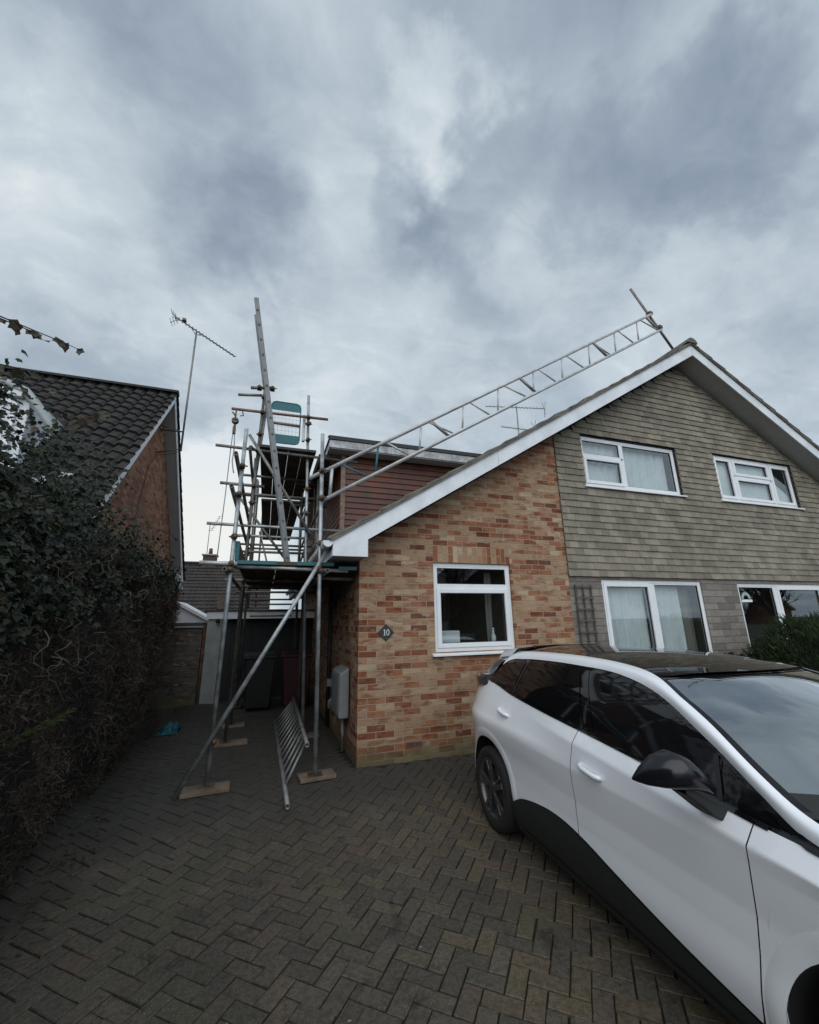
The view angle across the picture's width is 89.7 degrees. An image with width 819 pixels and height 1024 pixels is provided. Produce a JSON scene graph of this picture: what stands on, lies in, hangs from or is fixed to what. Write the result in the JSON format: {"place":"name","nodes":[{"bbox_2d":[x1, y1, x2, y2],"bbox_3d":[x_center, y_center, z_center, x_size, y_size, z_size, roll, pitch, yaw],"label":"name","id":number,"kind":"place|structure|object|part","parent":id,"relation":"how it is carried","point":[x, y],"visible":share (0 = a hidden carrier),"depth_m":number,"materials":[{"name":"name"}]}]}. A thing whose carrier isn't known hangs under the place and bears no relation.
{"place":"outdoors","nodes":[
{"label":"outdoors","id":0,"kind":"place"},
{"bbox_2d":[0,365,184,588],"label":"neighbour house","id":1,"kind":"structure","parent":0,"point":[133,434],"depth_m":8.41,"materials":[{"name":"tile"}]},
{"bbox_2d":[131,309,236,534],"bbox_3d":[-5.272,-1.879,9.593,1.700,6.252,0.969,15,-22,-46],"label":"tv aerial","id":2,"kind":"object","parent":1,"relation":"attached to","point":[184,320],"visible":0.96,"depth_m":9.91,"materials":[{"name":"metal"}]},
{"bbox_2d":[0,687,309,889],"bbox_3d":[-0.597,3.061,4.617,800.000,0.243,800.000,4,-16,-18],"label":"ground","id":3,"kind":"structure","parent":0,"point":[167,711],"depth_m":5.72,"materials":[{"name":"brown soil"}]},
{"bbox_2d":[0,482,183,897],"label":"hedge","id":4,"kind":"object","parent":3,"relation":"on","point":[62,742],"visible":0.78,"depth_m":3.65,"materials":[{"name":"green plant"}]},
{"bbox_2d":[0,316,186,687],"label":"ivy","id":5,"kind":"object","parent":4,"relation":"on","point":[76,522],"visible":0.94,"depth_m":2.93,"materials":[{"name":"green plant"}]},
{"bbox_2d":[143,623,204,709],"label":"block wall","id":6,"kind":"structure","parent":3,"relation":"on","point":[180,674],"depth_m":8.61,"materials":[{"name":"brick"}]},
{"bbox_2d":[174,601,207,686],"bbox_3d":[-6.693,3.793,11.900,1.750,2.310,1.800,4,-16,-18],"label":"porch","id":7,"kind":"object","parent":3,"relation":"on","point":[185,616],"visible":0.24,"depth_m":11.45,"materials":[{"name":"white plastic"}]},
{"bbox_2d":[199,609,314,703],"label":"garage","id":8,"kind":"structure","parent":3,"relation":"on","point":[259,631],"depth_m":9.25,"materials":[{"name":"white paint"}]},
{"bbox_2d":[219,618,312,700],"bbox_3d":[-3.242,3.294,9.369,1.960,1.730,0.055,4,-16,-18],"label":"door","id":9,"kind":"structure","parent":8,"relation":"in","point":[258,632],"depth_m":9.36,"materials":[{"name":"metal"}]},
{"bbox_2d":[286,338,818,768],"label":"house","id":10,"kind":"structure","parent":3,"relation":"on","point":[670,499],"depth_m":6.79,"materials":[{"name":"brick"}]},
{"bbox_2d":[331,664,348,751],"bbox_3d":[-0.927,2.575,5.431,0.138,1.012,0.620,4,-16,-18],"label":"meter box","id":11,"kind":"object","parent":10,"relation":"attached to","point":[340,694],"visible":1,"depth_m":5.24,"materials":[{"name":"plastic"}]},
{"bbox_2d":[331,672,338,713],"bbox_3d":[-0.990,2.382,5.455,0.008,0.440,0.530,4,-16,-18],"label":"door","id":12,"kind":"structure","parent":11,"relation":"in","point":[335,678],"depth_m":5.41,"materials":[{"name":"plastic"}]},
{"bbox_2d":[378,624,393,640],"bbox_3d":[-0.292,1.504,5.130,0.206,0.206,0.016,4,-16,-18],"label":"house number sign","id":13,"kind":"object","parent":10,"relation":"attached to","point":[385,632],"visible":1,"depth_m":5.12,"materials":[{"name":"stone"}]},
{"bbox_2d":[442,630,459,642],"bbox_3d":[0.471,1.779,5.731,0.390,0.240,0.285,4,-16,-18],"label":"storage box","id":14,"kind":"object","parent":10,"relation":"on","point":[449,636],"visible":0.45,"depth_m":5.63,"materials":[{"name":"white plastic"}]},
{"bbox_2d":[442,621,474,641],"bbox_3d":[0.722,1.817,6.047,1.130,0.420,0.650,4,-16,-18],"label":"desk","id":15,"kind":"object","parent":10,"relation":"in","point":[467,637],"visible":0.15,"depth_m":6.01,"materials":[{"name":"white"}]},
{"bbox_2d":[432,563,514,656],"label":"window","id":16,"kind":"structure","parent":10,"relation":"in","point":[477,601],"depth_m":6.02,"materials":[{"name":"white plastic"}]},
{"bbox_2d":[309,314,662,501],"bbox_3d":[1.929,-2.085,6.810,6.857,4.528,0.051,4,-16,-18],"label":"lattice girder","id":17,"kind":"object","parent":10,"relation":"attached to","point":[415,427],"visible":0.94,"depth_m":6.36,"materials":[{"name":"metal"}]},
{"bbox_2d":[491,628,495,640],"bbox_3d":[1.188,1.776,5.812,0.068,0.265,0.068,4,-16,-18],"label":"water bottle","id":18,"kind":"object","parent":10,"relation":"in","point":[493,636],"visible":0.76,"depth_m":5.80,"materials":[{"name":"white plastic"}]},
{"bbox_2d":[486,403,544,433],"bbox_3d":[4.819,-3.053,18.024,3.138,4.503,0.234,4,-16,-18],"label":"roof aerial","id":19,"kind":"object","parent":10,"relation":"attached to","point":[516,407],"visible":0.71,"depth_m":18.31,"materials":[{"name":"metal"}]},
{"bbox_2d":[574,585,599,644],"bbox_3d":[2.646,1.738,6.083,0.315,1.310,0.034,4,-16,-18],"label":"trellis","id":20,"kind":"object","parent":10,"relation":"attached to","point":[585,609],"visible":0.66,"depth_m":6.14,"materials":[{"name":"grey wood"}]},
{"bbox_2d":[580,436,687,497],"bbox_3d":[3.796,-0.704,7.664,2.410,1.140,0.990,4,-16,-18],"label":"window","id":21,"kind":"structure","parent":10,"relation":"in","point":[608,465],"depth_m":7.39,"materials":[{"name":"white plastic"}]},
{"bbox_2d":[629,288,673,349],"bbox_3d":[5.005,-3.928,8.419,0.979,1.348,0.100,4,-16,-18],"label":"scaffolding pole","id":22,"kind":"object","parent":10,"relation":"on","point":[650,317],"visible":0.66,"depth_m":8.43,"materials":[{"name":"metal"}]},
{"bbox_2d":[601,580,712,651],"bbox_3d":[3.880,1.920,7.026,2.400,1.640,0.914,4,-16,-18],"label":"window","id":23,"kind":"structure","parent":10,"relation":"in","point":[641,613],"depth_m":6.80,"materials":[{"name":"white plastic"}]},
{"bbox_2d":[741,592,752,601],"bbox_3d":[6.101,1.539,7.450,0.280,0.180,0.001,4,-16,-18],"label":"window sticker","id":24,"kind":"object","parent":10,"relation":"attached to","point":[745,593],"depth_m":7.45,"materials":[{"name":"white plastic"}]},
{"bbox_2d":[713,455,804,509],"bbox_3d":[6.863,-0.499,8.689,2.550,1.170,0.990,4,-16,-18],"label":"window","id":25,"kind":"structure","parent":10,"relation":"in","point":[740,481],"depth_m":8.36,"materials":[{"name":"white plastic"}]},
{"bbox_2d":[737,583,818,646],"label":"window","id":26,"kind":"structure","parent":10,"relation":"in","point":[768,599],"depth_m":8.72,"materials":[{"name":"white plastic"}]},
{"bbox_2d":[724,652,764,658],"bbox_3d":[4.542,2.566,5.631,1.892,1.244,0.863,4,-16,-18],"label":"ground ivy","id":27,"kind":"object","parent":3,"relation":"on","point":[746,655],"depth_m":5.79,"materials":[{"name":"green plant"}]},
{"bbox_2d":[739,608,818,671],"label":"conifer bush","id":28,"kind":"object","parent":3,"relation":"on","point":[784,641],"visible":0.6,"depth_m":5.81,"materials":[{"name":"green plant"}]},
{"bbox_2d":[176,548,270,622],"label":"distant house","id":29,"kind":"structure","parent":0,"point":[204,587],"depth_m":22.21,"materials":[{"name":"grey brick"}]},
{"bbox_2d":[207,516,220,550],"bbox_3d":[-11.737,1.445,24.659,0.666,2.532,0.087,5,-16,-20],"label":"distant aerial","id":30,"kind":"object","parent":29,"relation":"on","point":[211,530],"visible":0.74,"depth_m":24.65,"materials":[{"name":"metal"}]},
{"bbox_2d":[0,697,730,1023],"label":"driveway","id":31,"kind":"structure","parent":0,"point":[116,960],"depth_m":2.60,"materials":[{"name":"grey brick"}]},
{"bbox_2d":[156,721,181,735],"bbox_3d":[-3.726,3.340,6.399,0.286,0.130,0.510,4,-16,-18],"label":"tarpaulin","id":32,"kind":"object","parent":31,"relation":"on","point":[170,728],"visible":1,"depth_m":6.28,"materials":[{"name":"teal plastic"}]},
{"bbox_2d":[179,781,229,799],"bbox_3d":[-2.022,2.753,4.078,0.440,0.036,0.220,5,-16,-22],"label":"sole board","id":33,"kind":"object","parent":31,"relation":"on","point":[194,791],"visible":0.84,"depth_m":4.02,"materials":[{"name":"brown wood"}]},
{"bbox_2d":[214,738,247,747],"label":"sole board","id":34,"kind":"object","parent":31,"relation":"on","point":[237,742],"visible":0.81,"depth_m":5.60,"materials":[{"name":"brown wood"}]},
{"bbox_2d":[221,722,244,728],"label":"sole board","id":35,"kind":"object","parent":31,"relation":"on","point":[239,724],"visible":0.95,"depth_m":6.56,"materials":[{"name":"brown wood"}]},
{"bbox_2d":[240,651,276,708],"bbox_3d":[-2.969,3.299,8.068,0.608,1.044,0.780,5,-16,-21],"label":"wheelie bin","id":36,"kind":"object","parent":31,"relation":"on","point":[258,690],"visible":0.98,"depth_m":7.79,"materials":[{"name":"plastic"}]},
{"bbox_2d":[171,385,357,799],"bbox_3d":[-2.500,0.958,7.974,2.271,5.512,7.324,4,-16,-18],"label":"scaffold","id":37,"kind":"object","parent":31,"relation":"on","point":[254,495],"visible":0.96,"depth_m":6.28,"materials":[{"name":"metal"}]},
{"bbox_2d":[216,409,243,559],"bbox_3d":[-2.807,-0.484,6.471,0.192,2.480,0.061,4,-16,-18],"label":"gin wheel","id":38,"kind":"object","parent":37,"relation":"hanging from","point":[236,419],"visible":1,"depth_m":6.58,"materials":[{"name":"metal"}]},
{"bbox_2d":[234,541,244,569],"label":"toe board","id":39,"kind":"object","parent":37,"relation":"attached to","point":[239,554],"visible":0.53,"depth_m":4.81,"materials":[{"name":"teal paint"}]},
{"bbox_2d":[237,560,259,588],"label":"scaffold board","id":40,"kind":"object","parent":37,"relation":"on","point":[249,573],"visible":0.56,"depth_m":5.59,"materials":[{"name":"teal paint"}]},
{"bbox_2d":[260,444,272,493],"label":"scaffold board","id":41,"kind":"object","parent":37,"relation":"on","point":[266,482],"visible":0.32,"depth_m":7.80,"materials":[{"name":"black wood"}]},
{"bbox_2d":[261,498,271,539],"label":"scaffold board","id":42,"kind":"object","parent":37,"relation":"on","point":[266,508],"visible":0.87,"depth_m":10.58,"materials":[{"name":"black wood"}]},
{"bbox_2d":[257,561,276,588],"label":"scaffold board","id":43,"kind":"object","parent":37,"relation":"on","point":[266,574],"visible":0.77,"depth_m":5.63,"materials":[{"name":"teal paint"}]},
{"bbox_2d":[270,499,278,539],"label":"scaffold board","id":44,"kind":"object","parent":37,"relation":"on","point":[274,520],"visible":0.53,"depth_m":11.11,"materials":[{"name":"black wood"}]},
{"bbox_2d":[272,446,288,494],"bbox_3d":[-2.563,-0.701,8.069,0.222,0.042,2.882,4,-16,-18],"label":"scaffold board","id":45,"kind":"object","parent":37,"relation":"on","point":[282,460],"visible":0.32,"depth_m":7.37,"materials":[{"name":"black wood"}]},
{"bbox_2d":[276,500,290,540],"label":"scaffold board","id":46,"kind":"object","parent":37,"relation":"on","point":[286,504],"visible":0.37,"depth_m":10.43,"materials":[{"name":"black wood"}]},
{"bbox_2d":[272,561,296,589],"bbox_3d":[-2.103,1.101,6.727,0.222,0.042,3.942,4,-16,-18],"label":"scaffold board","id":47,"kind":"object","parent":37,"relation":"on","point":[282,574],"visible":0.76,"depth_m":5.77,"materials":[{"name":"black wood"}]},
{"bbox_2d":[254,297,289,561],"bbox_3d":[-2.015,-1.228,5.988,0.764,4.085,0.344,4,-16,-18],"label":"ladder","id":48,"kind":"object","parent":47,"relation":"on","point":[272,441],"visible":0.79,"depth_m":5.88,"materials":[{"name":"metal"}]},
{"bbox_2d":[271,401,305,444],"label":"ladder gate","id":49,"kind":"structure","parent":37,"relation":"attached to","point":[289,407],"depth_m":7.13,"materials":[{"name":"teal paint"}]},
{"bbox_2d":[282,447,302,495],"bbox_3d":[-2.351,-0.686,8.140,0.222,0.042,2.882,4,-16,-18],"label":"scaffold board","id":50,"kind":"object","parent":37,"relation":"on","point":[292,465],"visible":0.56,"depth_m":7.67,"materials":[{"name":"black wood"}]},
{"bbox_2d":[286,501,299,540],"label":"scaffold board","id":51,"kind":"object","parent":37,"relation":"on","point":[292,517],"visible":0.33,"depth_m":11.13,"materials":[{"name":"black wood"}]},
{"bbox_2d":[283,562,315,589],"bbox_3d":[-1.888,1.114,6.788,0.222,0.042,3.962,4,-16,-18],"label":"scaffold board","id":52,"kind":"object","parent":37,"relation":"on","point":[298,574],"visible":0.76,"depth_m":5.80,"materials":[{"name":"teal paint"}]},
{"bbox_2d":[293,449,315,496],"bbox_3d":[-2.139,-0.671,8.210,0.222,0.042,2.882,4,-16,-18],"label":"scaffold board","id":53,"kind":"object","parent":37,"relation":"on","point":[299,488],"visible":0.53,"depth_m":7.74,"materials":[{"name":"black wood"}]},
{"bbox_2d":[294,562,333,589],"bbox_3d":[-1.677,1.129,6.859,0.222,0.042,3.962,4,-16,-18],"label":"scaffold board","id":54,"kind":"object","parent":37,"relation":"on","point":[327,565],"visible":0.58,"depth_m":5.21,"materials":[{"name":"teal paint"}]},
{"bbox_2d":[309,454,331,501],"bbox_3d":[-1.903,-0.606,8.374,0.222,0.042,2.902,4,-16,-18],"label":"scaffold board","id":55,"kind":"object","parent":37,"relation":"on","point":[326,465],"visible":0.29,"depth_m":7.75,"materials":[{"name":"black wood"}]},
{"bbox_2d":[321,566,356,584],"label":"scaffold board","id":56,"kind":"object","parent":37,"relation":"on","point":[349,569],"visible":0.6,"depth_m":5.53,"materials":[{"name":"teal paint"}]},
{"bbox_2d":[273,696,308,809],"bbox_3d":[-1.575,2.940,5.400,0.331,0.434,3.401,4,-16,-18],"label":"lying ladder","id":57,"kind":"object","parent":31,"relation":"on","point":[280,754],"visible":1,"depth_m":5.14,"materials":[{"name":"metal"}]},
{"bbox_2d":[280,649,313,705],"bbox_3d":[-2.284,3.348,8.296,0.608,1.044,0.780,3,-15,-15],"label":"wheelie bin","id":58,"kind":"object","parent":31,"relation":"on","point":[290,670],"visible":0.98,"depth_m":8.01,"materials":[{"name":"plastic"}]},
{"bbox_2d":[292,732,319,739],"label":"sole board","id":59,"kind":"object","parent":31,"relation":"on","point":[310,735],"visible":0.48,"depth_m":5.91,"materials":[{"name":"brown wood"}]},
{"bbox_2d":[297,768,336,783],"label":"sole board","id":60,"kind":"object","parent":31,"relation":"on","point":[329,773],"visible":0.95,"depth_m":4.34,"materials":[{"name":"brown wood"}]},
{"bbox_2d":[0,710,674,1023],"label":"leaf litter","id":61,"kind":"object","parent":31,"relation":"on","point":[34,910],"visible":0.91,"depth_m":3.08,"materials":[{"name":"brown plant"}]},
{"bbox_2d":[472,644,818,1023],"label":"parked car","id":62,"kind":"object","parent":31,"relation":"on","point":[662,804],"visible":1,"depth_m":2.03,"materials":[{"name":"white paint"}]},
{"bbox_3d":[1.214,1.664,2.077,0.090,0.769,1.097,3,-15,-16],"label":"front door","id":63,"kind":"part","parent":62,"relation":"part of","materials":[{"name":"white paint"}]},
{"bbox_2d":[0,0,818,608],"label":"sky","id":64,"kind":"structure","parent":0,"point":[426,206],"materials":[{"name":"grey"}]}
]}

